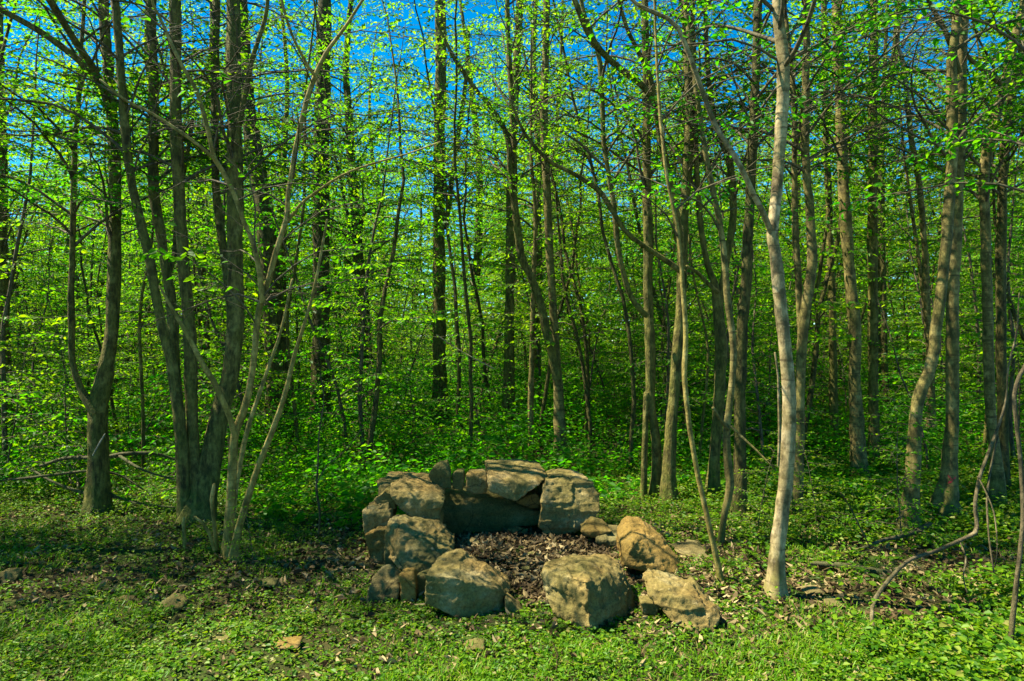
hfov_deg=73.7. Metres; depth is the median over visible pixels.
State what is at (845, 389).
leafy shrub
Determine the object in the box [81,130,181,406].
sapling tree
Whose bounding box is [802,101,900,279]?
forest tree
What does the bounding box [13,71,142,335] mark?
understory tree
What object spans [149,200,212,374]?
sapling tree
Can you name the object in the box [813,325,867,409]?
leafy shrub
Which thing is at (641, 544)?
stone
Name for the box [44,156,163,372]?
sapling tree
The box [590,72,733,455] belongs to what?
sapling tree
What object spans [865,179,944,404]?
sapling tree
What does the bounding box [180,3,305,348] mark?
forest tree
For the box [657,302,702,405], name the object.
sapling tree
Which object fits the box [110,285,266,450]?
leafy shrub
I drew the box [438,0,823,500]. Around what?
forest tree
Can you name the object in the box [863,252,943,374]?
understory tree
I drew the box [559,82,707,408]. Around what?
understory tree
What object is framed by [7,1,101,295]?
young tree
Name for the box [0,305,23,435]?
leafy shrub
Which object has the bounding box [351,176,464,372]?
understory tree
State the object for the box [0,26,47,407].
sapling tree
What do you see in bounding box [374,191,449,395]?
sapling tree
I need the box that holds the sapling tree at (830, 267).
[732,0,940,454]
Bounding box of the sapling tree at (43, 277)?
[18,191,82,364]
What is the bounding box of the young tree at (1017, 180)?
[976,109,1023,191]
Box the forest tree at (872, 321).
[758,0,1023,471]
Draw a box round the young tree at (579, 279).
[518,54,642,431]
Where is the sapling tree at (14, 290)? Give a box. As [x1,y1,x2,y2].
[10,242,56,411]
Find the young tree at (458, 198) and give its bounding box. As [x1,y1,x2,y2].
[368,0,542,460]
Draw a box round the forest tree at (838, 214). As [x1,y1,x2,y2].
[766,76,890,310]
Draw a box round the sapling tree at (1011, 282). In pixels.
[967,190,1023,374]
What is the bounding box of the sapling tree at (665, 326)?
[616,138,729,452]
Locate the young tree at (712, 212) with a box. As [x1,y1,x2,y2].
[631,76,769,417]
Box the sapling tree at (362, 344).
[273,12,439,465]
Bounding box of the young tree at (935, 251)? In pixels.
[889,25,996,418]
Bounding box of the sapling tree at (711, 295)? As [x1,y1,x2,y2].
[670,175,736,383]
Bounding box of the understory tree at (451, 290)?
[409,222,472,346]
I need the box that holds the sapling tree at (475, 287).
[405,13,541,430]
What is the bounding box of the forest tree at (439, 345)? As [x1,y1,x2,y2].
[366,0,525,423]
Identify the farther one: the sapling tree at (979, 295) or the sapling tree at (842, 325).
the sapling tree at (979, 295)
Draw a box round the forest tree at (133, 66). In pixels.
[14,7,172,336]
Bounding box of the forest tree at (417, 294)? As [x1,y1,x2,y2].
[392,128,459,358]
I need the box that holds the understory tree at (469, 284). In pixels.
[445,242,503,353]
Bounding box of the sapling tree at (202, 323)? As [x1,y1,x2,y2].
[125,54,257,395]
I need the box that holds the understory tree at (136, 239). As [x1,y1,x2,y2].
[82,70,217,385]
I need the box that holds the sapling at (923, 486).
[830,394,960,550]
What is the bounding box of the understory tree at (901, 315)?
[759,128,975,391]
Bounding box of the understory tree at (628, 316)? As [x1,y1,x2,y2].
[563,173,705,381]
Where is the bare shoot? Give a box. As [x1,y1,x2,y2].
[315,373,362,534]
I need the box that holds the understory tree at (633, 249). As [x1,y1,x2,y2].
[605,176,675,345]
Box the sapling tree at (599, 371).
[532,217,640,423]
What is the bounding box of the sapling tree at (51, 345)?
[33,311,68,397]
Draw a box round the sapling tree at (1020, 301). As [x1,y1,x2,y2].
[1007,212,1023,422]
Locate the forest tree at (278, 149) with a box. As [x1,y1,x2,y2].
[245,31,335,295]
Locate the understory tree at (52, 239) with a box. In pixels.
[9,0,131,364]
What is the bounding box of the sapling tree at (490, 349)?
[472,301,527,421]
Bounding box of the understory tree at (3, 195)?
[0,74,40,346]
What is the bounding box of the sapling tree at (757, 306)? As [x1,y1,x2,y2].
[671,49,818,400]
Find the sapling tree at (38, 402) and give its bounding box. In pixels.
[0,202,95,457]
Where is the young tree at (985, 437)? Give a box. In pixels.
[878,0,1023,455]
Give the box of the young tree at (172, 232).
[137,105,218,332]
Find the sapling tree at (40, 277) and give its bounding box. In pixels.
[15,230,62,343]
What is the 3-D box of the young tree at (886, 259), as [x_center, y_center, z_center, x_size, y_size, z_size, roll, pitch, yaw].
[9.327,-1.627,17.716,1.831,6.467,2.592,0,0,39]
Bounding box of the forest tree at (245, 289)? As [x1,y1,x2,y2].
[191,5,311,335]
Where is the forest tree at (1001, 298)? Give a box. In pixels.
[850,0,1023,493]
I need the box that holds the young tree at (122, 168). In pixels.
[77,19,171,401]
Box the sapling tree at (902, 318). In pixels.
[887,275,920,357]
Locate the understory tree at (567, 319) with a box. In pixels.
[526,193,593,377]
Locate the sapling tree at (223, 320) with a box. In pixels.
[178,182,262,368]
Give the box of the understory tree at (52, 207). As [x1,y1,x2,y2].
[10,118,83,352]
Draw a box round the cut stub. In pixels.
[181,517,186,550]
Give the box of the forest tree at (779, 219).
[699,49,818,363]
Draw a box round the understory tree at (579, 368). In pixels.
[515,82,695,391]
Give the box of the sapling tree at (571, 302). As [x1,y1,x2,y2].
[543,165,608,379]
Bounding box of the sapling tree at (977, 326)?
[916,55,1023,431]
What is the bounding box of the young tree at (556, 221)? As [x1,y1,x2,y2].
[519,110,584,355]
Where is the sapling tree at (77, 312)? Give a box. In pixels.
[75,74,211,414]
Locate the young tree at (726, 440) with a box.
[568,0,845,543]
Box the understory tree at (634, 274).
[531,0,774,430]
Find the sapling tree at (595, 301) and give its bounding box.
[569,239,628,356]
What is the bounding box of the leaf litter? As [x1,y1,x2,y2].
[0,452,1023,680]
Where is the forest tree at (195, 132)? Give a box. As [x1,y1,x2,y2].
[137,31,251,323]
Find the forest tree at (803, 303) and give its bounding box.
[607,0,1023,513]
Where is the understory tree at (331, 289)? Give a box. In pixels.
[287,133,406,366]
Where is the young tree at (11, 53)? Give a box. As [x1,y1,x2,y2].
[0,0,89,165]
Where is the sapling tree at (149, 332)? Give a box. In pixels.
[115,191,199,432]
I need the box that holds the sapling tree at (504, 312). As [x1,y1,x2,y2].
[466,217,531,403]
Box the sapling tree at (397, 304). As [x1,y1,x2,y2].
[384,239,425,382]
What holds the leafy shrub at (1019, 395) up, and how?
on the ground at (202, 670)
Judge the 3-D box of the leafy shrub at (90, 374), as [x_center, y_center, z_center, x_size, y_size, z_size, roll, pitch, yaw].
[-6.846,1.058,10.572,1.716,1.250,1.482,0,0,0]
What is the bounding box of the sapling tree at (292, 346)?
[259,154,336,408]
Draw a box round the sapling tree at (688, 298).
[661,200,713,382]
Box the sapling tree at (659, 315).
[600,208,698,426]
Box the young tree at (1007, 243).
[967,154,1023,298]
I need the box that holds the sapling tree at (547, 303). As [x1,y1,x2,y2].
[516,201,576,367]
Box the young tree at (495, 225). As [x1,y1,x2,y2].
[460,135,529,366]
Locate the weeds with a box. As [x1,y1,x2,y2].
[0,434,1023,680]
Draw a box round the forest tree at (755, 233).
[676,34,806,383]
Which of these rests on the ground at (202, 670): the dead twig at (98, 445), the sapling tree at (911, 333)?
the sapling tree at (911, 333)
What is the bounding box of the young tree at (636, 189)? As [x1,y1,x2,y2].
[581,26,672,392]
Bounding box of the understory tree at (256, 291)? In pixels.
[200,111,312,354]
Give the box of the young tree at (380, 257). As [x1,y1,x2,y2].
[364,184,409,363]
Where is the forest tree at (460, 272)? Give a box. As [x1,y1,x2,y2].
[429,180,487,343]
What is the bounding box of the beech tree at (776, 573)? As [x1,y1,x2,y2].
[598,0,943,600]
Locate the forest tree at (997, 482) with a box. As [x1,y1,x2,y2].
[814,0,1023,509]
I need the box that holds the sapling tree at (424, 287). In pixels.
[386,132,484,390]
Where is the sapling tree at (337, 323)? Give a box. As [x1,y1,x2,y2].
[297,241,397,424]
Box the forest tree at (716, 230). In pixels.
[670,93,787,375]
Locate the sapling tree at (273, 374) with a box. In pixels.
[126,22,332,455]
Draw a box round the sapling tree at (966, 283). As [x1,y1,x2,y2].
[910,206,979,352]
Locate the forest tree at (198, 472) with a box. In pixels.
[0,0,409,524]
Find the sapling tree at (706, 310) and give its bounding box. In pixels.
[687,215,729,380]
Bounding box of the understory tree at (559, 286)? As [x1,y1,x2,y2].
[486,167,585,352]
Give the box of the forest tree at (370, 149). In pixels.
[329,22,457,331]
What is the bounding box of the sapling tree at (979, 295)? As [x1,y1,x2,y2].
[943,203,1015,379]
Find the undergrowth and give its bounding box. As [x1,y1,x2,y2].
[0,343,1023,529]
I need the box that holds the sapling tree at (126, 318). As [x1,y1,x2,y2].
[101,248,160,381]
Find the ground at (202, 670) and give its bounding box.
[0,344,1023,680]
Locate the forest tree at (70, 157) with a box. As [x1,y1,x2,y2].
[24,140,103,316]
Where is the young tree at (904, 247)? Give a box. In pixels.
[887,69,938,373]
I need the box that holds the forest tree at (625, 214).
[575,109,668,311]
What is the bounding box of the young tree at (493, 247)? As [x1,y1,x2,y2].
[461,48,543,316]
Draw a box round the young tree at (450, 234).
[406,58,503,369]
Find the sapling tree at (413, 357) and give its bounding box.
[380,245,460,416]
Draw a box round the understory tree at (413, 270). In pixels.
[373,163,451,351]
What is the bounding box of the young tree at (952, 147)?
[832,0,1023,639]
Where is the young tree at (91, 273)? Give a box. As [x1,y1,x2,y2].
[22,0,150,394]
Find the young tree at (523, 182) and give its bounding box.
[469,0,622,445]
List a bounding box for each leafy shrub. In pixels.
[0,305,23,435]
[0,317,123,467]
[0,319,86,488]
[0,331,128,493]
[0,372,39,450]
[0,386,164,513]
[11,302,134,432]
[11,306,68,408]
[13,367,131,434]
[20,368,118,441]
[24,321,77,413]
[47,356,137,424]
[60,326,151,443]
[66,324,138,402]
[70,368,212,470]
[75,299,223,445]
[84,339,172,464]
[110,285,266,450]
[112,399,239,491]
[113,297,308,507]
[117,304,211,426]
[123,325,162,406]
[199,322,282,443]
[210,352,305,422]
[221,488,279,574]
[236,312,290,407]
[259,356,310,407]
[289,320,356,416]
[302,300,402,409]
[302,352,385,434]
[312,312,415,456]
[350,351,451,432]
[355,311,416,392]
[373,365,427,421]
[374,329,448,450]
[376,332,407,393]
[381,361,431,407]
[398,357,466,412]
[407,312,467,402]
[408,324,451,397]
[411,350,485,400]
[416,296,552,451]
[416,362,476,416]
[422,352,486,407]
[451,350,524,418]
[456,299,528,411]
[515,333,569,399]
[525,326,582,423]
[541,312,574,396]
[548,349,608,413]
[563,358,617,413]
[573,370,629,419]
[574,325,617,392]
[579,283,694,438]
[592,325,638,412]
[694,334,775,423]
[710,431,803,536]
[746,356,818,422]
[753,363,864,449]
[773,418,864,535]
[776,326,864,430]
[805,306,896,442]
[806,306,866,422]
[810,293,893,402]
[812,365,941,448]
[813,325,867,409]
[843,327,906,413]
[887,310,920,380]
[888,335,919,396]
[890,356,982,421]
[959,286,1023,452]
[983,310,1023,441]
[994,493,1023,579]
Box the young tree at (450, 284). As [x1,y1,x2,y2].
[421,159,501,388]
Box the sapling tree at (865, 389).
[845,280,919,408]
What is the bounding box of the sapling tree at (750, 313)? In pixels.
[678,237,768,423]
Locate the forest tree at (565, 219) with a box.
[478,0,612,391]
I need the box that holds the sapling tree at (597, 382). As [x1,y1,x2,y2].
[547,151,622,405]
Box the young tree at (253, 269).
[244,199,308,301]
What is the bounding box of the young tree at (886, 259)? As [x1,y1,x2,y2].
[841,171,914,303]
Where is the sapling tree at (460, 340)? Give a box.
[421,278,484,378]
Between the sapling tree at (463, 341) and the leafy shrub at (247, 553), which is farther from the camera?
the sapling tree at (463, 341)
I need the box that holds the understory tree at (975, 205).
[909,90,1023,398]
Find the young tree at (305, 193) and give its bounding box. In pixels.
[215,0,380,458]
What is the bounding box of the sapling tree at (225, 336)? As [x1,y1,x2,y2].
[204,259,263,435]
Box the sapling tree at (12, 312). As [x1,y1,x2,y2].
[8,152,48,389]
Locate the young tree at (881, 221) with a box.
[817,2,950,322]
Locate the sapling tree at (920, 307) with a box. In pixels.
[878,132,982,435]
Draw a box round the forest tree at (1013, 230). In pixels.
[911,9,1023,290]
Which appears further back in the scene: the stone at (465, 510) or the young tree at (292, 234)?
the young tree at (292, 234)
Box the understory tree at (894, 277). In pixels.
[842,197,913,349]
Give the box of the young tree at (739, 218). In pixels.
[648,4,766,296]
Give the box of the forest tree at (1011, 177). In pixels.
[913,0,1023,345]
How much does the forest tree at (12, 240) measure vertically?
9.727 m
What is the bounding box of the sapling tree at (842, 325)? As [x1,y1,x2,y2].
[756,92,887,425]
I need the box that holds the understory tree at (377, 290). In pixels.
[309,203,421,367]
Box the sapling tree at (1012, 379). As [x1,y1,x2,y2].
[935,125,1023,459]
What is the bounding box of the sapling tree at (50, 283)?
[16,224,67,371]
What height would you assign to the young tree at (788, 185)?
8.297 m
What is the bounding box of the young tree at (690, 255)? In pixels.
[607,2,790,466]
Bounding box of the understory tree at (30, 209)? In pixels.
[9,130,79,334]
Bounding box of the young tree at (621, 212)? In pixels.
[591,107,667,382]
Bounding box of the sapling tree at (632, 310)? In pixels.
[574,48,724,341]
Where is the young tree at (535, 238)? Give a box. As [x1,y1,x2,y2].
[464,0,596,459]
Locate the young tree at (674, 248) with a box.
[608,12,739,397]
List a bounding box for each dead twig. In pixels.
[92,434,104,455]
[436,335,494,368]
[659,620,681,631]
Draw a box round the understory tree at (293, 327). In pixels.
[242,117,404,368]
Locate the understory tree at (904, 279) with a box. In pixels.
[887,190,932,339]
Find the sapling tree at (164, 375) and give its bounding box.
[148,305,207,418]
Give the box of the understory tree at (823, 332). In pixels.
[688,128,903,405]
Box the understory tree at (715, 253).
[655,83,828,382]
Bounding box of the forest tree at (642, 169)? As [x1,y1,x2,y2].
[581,0,731,319]
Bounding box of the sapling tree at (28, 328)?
[8,171,86,402]
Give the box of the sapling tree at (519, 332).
[475,230,547,384]
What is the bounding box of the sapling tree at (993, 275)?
[936,96,1023,371]
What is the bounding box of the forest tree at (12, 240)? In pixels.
[6,106,36,260]
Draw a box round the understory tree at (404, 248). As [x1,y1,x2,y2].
[243,113,449,404]
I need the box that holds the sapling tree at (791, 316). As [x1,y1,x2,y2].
[726,226,827,441]
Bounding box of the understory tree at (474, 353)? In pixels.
[409,90,592,409]
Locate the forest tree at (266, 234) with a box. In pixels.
[182,0,336,441]
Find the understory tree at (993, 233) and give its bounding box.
[961,103,1023,346]
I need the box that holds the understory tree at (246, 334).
[136,103,310,390]
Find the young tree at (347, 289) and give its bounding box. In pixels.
[292,118,389,390]
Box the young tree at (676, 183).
[609,6,720,400]
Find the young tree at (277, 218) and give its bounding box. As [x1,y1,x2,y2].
[243,105,312,348]
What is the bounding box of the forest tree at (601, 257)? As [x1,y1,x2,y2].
[563,117,637,350]
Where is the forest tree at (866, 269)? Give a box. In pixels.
[821,139,897,363]
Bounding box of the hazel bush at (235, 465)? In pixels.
[99,0,439,563]
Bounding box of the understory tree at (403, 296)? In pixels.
[373,203,431,366]
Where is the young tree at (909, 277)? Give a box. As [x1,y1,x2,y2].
[888,189,943,337]
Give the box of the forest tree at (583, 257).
[506,95,628,329]
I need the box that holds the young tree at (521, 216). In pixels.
[481,125,571,297]
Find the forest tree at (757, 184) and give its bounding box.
[735,145,762,244]
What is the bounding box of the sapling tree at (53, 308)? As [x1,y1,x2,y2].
[12,265,75,435]
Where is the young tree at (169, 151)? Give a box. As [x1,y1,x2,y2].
[112,2,256,287]
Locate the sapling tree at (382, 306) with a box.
[298,0,476,475]
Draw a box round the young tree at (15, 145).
[0,0,101,227]
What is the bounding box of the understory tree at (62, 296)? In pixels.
[11,207,101,362]
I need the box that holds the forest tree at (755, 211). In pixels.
[736,150,769,315]
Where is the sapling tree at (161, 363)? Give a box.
[139,242,254,425]
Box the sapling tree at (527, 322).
[477,17,643,447]
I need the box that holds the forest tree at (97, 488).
[0,0,262,516]
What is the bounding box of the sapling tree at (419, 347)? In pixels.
[390,277,446,392]
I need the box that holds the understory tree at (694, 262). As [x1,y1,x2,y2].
[628,127,755,359]
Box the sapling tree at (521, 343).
[514,282,546,391]
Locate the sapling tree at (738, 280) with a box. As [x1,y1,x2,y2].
[690,62,814,424]
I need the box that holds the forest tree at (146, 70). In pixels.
[79,4,224,373]
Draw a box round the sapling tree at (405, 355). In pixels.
[372,216,432,378]
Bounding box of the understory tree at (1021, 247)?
[961,172,1023,345]
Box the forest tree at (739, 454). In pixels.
[598,0,979,519]
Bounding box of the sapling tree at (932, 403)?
[843,233,986,468]
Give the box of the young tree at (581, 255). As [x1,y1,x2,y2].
[546,194,608,316]
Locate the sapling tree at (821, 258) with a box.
[734,5,907,376]
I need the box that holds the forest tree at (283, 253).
[169,0,380,369]
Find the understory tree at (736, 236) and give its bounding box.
[629,80,818,393]
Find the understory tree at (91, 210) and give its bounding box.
[52,139,137,311]
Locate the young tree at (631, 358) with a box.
[499,0,679,473]
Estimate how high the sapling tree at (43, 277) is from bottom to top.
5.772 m
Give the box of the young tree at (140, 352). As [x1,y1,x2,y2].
[30,4,269,473]
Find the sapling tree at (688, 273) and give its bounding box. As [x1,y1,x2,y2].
[603,56,742,423]
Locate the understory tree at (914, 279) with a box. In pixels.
[889,168,972,349]
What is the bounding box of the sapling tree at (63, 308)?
[28,223,95,380]
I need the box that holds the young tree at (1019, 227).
[984,5,1023,245]
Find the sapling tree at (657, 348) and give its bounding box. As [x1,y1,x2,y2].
[620,265,696,411]
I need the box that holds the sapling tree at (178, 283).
[152,186,218,339]
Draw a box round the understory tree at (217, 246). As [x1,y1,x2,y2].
[117,94,289,363]
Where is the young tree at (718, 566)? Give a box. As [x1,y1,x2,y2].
[563,0,833,582]
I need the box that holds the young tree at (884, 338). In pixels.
[789,0,973,431]
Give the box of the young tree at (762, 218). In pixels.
[714,81,816,373]
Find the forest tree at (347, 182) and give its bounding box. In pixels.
[305,88,409,352]
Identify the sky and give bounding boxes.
[3,0,1023,341]
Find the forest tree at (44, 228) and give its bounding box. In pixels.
[19,151,82,313]
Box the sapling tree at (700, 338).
[689,282,713,390]
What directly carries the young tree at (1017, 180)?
on the ground at (202, 670)
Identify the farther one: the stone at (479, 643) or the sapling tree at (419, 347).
the sapling tree at (419, 347)
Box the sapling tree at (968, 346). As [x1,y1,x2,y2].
[943,262,994,418]
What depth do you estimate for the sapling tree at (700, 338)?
16.16 m
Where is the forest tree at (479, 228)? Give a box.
[359,0,586,399]
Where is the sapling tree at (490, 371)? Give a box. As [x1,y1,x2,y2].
[448,250,530,420]
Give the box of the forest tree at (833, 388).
[709,0,928,453]
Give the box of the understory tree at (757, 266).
[751,145,813,340]
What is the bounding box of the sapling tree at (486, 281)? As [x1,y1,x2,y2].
[459,265,517,389]
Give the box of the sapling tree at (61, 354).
[14,245,135,450]
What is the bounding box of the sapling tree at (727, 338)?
[657,111,791,426]
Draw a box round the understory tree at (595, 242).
[557,119,628,328]
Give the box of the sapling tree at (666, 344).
[624,257,693,411]
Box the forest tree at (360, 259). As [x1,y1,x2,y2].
[214,0,472,424]
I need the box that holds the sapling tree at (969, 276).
[945,203,994,376]
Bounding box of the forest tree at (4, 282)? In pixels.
[0,0,137,426]
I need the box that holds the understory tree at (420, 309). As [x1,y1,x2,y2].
[390,205,470,362]
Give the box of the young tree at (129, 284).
[57,93,178,405]
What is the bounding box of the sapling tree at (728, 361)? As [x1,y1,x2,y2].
[679,235,776,430]
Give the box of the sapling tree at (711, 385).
[653,187,781,410]
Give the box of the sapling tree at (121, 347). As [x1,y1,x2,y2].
[59,263,151,422]
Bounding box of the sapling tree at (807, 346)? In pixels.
[774,275,847,409]
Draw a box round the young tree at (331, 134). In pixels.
[264,0,411,429]
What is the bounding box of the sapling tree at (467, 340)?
[449,291,495,400]
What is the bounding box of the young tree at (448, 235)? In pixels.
[357,0,526,441]
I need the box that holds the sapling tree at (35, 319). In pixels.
[12,275,56,394]
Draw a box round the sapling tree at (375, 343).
[370,313,392,383]
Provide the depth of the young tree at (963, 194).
17.70 m
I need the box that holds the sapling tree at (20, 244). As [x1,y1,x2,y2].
[8,156,43,337]
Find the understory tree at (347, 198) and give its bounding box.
[291,95,395,338]
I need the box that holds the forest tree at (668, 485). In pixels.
[509,0,803,504]
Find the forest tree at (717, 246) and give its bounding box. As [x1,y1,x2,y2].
[672,117,791,343]
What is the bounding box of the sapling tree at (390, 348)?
[322,268,399,435]
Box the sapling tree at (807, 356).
[733,174,844,427]
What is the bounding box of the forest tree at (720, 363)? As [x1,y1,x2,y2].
[566,0,879,499]
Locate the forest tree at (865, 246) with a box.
[739,0,1022,414]
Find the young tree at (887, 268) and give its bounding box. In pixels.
[844,128,935,404]
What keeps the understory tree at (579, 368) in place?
on the ground at (202, 670)
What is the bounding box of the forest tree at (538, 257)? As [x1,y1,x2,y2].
[405,1,660,418]
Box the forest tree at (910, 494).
[775,0,1023,528]
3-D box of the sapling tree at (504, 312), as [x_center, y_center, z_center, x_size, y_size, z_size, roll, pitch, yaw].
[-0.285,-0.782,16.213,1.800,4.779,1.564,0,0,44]
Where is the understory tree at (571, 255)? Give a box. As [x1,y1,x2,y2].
[452,113,619,370]
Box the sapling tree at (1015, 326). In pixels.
[1007,271,1023,407]
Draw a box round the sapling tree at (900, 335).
[887,306,922,384]
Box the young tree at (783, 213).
[754,111,817,273]
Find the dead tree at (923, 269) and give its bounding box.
[849,19,1013,426]
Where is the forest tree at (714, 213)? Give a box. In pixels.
[665,131,740,313]
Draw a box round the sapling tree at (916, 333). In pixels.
[863,240,980,438]
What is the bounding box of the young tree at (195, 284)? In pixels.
[121,0,244,433]
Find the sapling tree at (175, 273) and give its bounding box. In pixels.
[117,147,209,407]
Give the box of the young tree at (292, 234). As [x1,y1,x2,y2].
[243,64,312,396]
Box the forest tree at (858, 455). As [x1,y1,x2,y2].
[712,0,988,479]
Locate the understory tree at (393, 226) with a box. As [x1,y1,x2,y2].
[374,171,418,325]
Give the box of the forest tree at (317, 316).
[221,0,412,438]
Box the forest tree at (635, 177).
[614,16,730,321]
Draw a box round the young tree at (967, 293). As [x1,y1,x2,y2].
[908,136,1020,305]
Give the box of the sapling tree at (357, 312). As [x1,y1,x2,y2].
[311,201,387,393]
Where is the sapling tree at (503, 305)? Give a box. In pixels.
[464,174,545,386]
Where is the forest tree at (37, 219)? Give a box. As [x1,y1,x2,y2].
[9,147,62,300]
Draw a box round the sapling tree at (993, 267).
[959,196,1023,413]
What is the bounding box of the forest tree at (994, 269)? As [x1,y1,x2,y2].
[962,187,1023,375]
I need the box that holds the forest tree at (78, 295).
[8,48,157,397]
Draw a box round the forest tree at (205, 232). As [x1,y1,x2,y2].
[59,0,309,419]
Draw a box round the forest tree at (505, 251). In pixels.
[468,83,532,368]
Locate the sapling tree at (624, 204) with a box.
[595,162,672,375]
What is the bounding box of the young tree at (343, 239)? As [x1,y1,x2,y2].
[296,67,407,390]
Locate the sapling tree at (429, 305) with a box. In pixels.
[390,135,465,350]
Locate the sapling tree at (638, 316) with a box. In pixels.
[604,242,673,400]
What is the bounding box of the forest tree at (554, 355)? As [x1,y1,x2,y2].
[418,0,638,461]
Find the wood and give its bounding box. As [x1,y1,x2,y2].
[11,113,1023,358]
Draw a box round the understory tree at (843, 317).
[764,182,898,383]
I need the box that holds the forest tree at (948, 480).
[823,0,1023,521]
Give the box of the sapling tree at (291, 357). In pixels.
[243,286,305,405]
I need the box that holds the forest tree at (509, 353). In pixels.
[416,0,621,437]
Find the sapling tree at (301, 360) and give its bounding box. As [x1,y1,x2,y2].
[286,281,310,404]
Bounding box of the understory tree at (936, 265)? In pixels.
[866,73,1023,381]
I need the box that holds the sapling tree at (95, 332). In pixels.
[19,86,162,450]
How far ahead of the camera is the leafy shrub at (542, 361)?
16.11 m
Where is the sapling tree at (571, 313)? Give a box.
[493,0,665,457]
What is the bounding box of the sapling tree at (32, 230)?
[10,141,64,326]
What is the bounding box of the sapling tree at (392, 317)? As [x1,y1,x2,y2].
[343,200,431,393]
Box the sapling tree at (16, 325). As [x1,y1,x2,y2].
[8,197,59,409]
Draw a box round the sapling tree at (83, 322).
[51,246,98,381]
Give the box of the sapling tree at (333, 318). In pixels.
[286,76,409,401]
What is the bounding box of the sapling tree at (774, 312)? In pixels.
[750,234,790,389]
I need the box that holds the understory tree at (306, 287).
[286,234,353,366]
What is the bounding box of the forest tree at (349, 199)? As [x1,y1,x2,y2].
[286,60,419,328]
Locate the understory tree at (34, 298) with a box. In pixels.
[4,82,106,364]
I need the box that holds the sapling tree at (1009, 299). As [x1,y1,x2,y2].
[921,19,1023,359]
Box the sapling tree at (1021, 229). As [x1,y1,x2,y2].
[1007,168,1023,237]
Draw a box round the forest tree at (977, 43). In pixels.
[896,2,1023,330]
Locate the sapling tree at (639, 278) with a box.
[607,176,674,345]
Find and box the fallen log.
[809,561,951,586]
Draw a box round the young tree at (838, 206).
[832,89,867,294]
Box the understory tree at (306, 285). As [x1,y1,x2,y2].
[287,196,330,346]
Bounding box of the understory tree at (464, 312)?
[422,228,500,355]
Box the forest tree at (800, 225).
[692,1,915,392]
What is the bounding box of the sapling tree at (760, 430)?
[691,172,831,466]
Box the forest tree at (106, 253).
[35,76,177,352]
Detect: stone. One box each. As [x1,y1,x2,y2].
[0,567,22,583]
[115,595,135,601]
[160,593,189,611]
[212,632,232,640]
[260,577,278,587]
[270,636,302,649]
[362,496,397,533]
[365,525,386,562]
[366,564,400,603]
[374,486,396,508]
[377,471,437,494]
[384,529,393,564]
[385,514,454,572]
[390,472,444,518]
[398,567,417,602]
[417,570,427,596]
[425,548,510,617]
[429,459,451,488]
[436,509,443,522]
[442,482,539,534]
[452,468,464,489]
[463,637,484,651]
[465,469,487,493]
[465,537,479,545]
[485,459,547,500]
[505,593,521,613]
[507,526,528,533]
[516,488,539,508]
[522,566,529,570]
[525,552,538,559]
[535,480,543,508]
[538,468,599,535]
[540,554,635,630]
[581,516,611,537]
[595,524,617,547]
[616,516,684,574]
[639,595,658,614]
[642,568,719,632]
[669,539,709,560]
[797,529,814,537]
[800,584,824,594]
[823,598,841,607]
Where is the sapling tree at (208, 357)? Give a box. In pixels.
[136,123,313,452]
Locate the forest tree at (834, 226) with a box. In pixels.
[734,0,914,388]
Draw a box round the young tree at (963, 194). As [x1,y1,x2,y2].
[911,43,1016,301]
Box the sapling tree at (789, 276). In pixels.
[761,133,909,405]
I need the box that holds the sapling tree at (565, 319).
[524,153,607,402]
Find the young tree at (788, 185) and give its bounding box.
[742,52,861,374]
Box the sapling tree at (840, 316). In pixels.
[823,254,864,373]
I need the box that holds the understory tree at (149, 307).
[25,46,256,408]
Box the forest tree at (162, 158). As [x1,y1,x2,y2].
[92,22,222,304]
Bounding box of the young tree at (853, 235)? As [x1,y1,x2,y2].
[803,60,893,403]
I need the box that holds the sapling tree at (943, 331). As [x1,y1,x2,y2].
[894,191,983,433]
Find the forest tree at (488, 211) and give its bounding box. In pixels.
[446,33,589,335]
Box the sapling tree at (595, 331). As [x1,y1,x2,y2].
[573,281,624,388]
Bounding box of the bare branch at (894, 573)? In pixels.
[870,293,1019,628]
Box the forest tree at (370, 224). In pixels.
[300,124,422,313]
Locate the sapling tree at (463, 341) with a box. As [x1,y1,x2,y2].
[428,277,487,398]
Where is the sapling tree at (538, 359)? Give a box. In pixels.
[483,169,599,419]
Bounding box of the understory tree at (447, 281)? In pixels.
[417,199,468,341]
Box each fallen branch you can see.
[0,470,143,489]
[29,468,174,507]
[39,451,174,479]
[840,492,931,550]
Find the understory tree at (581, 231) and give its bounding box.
[520,128,618,365]
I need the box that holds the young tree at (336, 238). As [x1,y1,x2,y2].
[291,125,396,289]
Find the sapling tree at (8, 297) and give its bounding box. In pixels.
[0,0,91,461]
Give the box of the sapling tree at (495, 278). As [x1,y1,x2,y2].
[447,82,591,412]
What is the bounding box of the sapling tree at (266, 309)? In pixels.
[18,32,323,399]
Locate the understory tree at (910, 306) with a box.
[807,143,966,383]
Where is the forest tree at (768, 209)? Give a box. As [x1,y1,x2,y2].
[696,14,856,372]
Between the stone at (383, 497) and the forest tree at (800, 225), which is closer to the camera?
the stone at (383, 497)
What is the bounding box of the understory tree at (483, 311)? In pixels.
[446,205,530,356]
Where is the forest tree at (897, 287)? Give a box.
[836,80,979,339]
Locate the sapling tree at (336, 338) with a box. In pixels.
[306,289,354,386]
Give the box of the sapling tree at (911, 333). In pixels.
[867,105,1023,415]
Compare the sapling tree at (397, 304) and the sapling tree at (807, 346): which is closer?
the sapling tree at (807, 346)
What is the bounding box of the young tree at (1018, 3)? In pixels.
[919,0,1021,105]
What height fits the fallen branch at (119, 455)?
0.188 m
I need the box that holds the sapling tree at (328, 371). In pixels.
[226,108,417,456]
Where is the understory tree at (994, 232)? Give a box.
[964,98,1023,354]

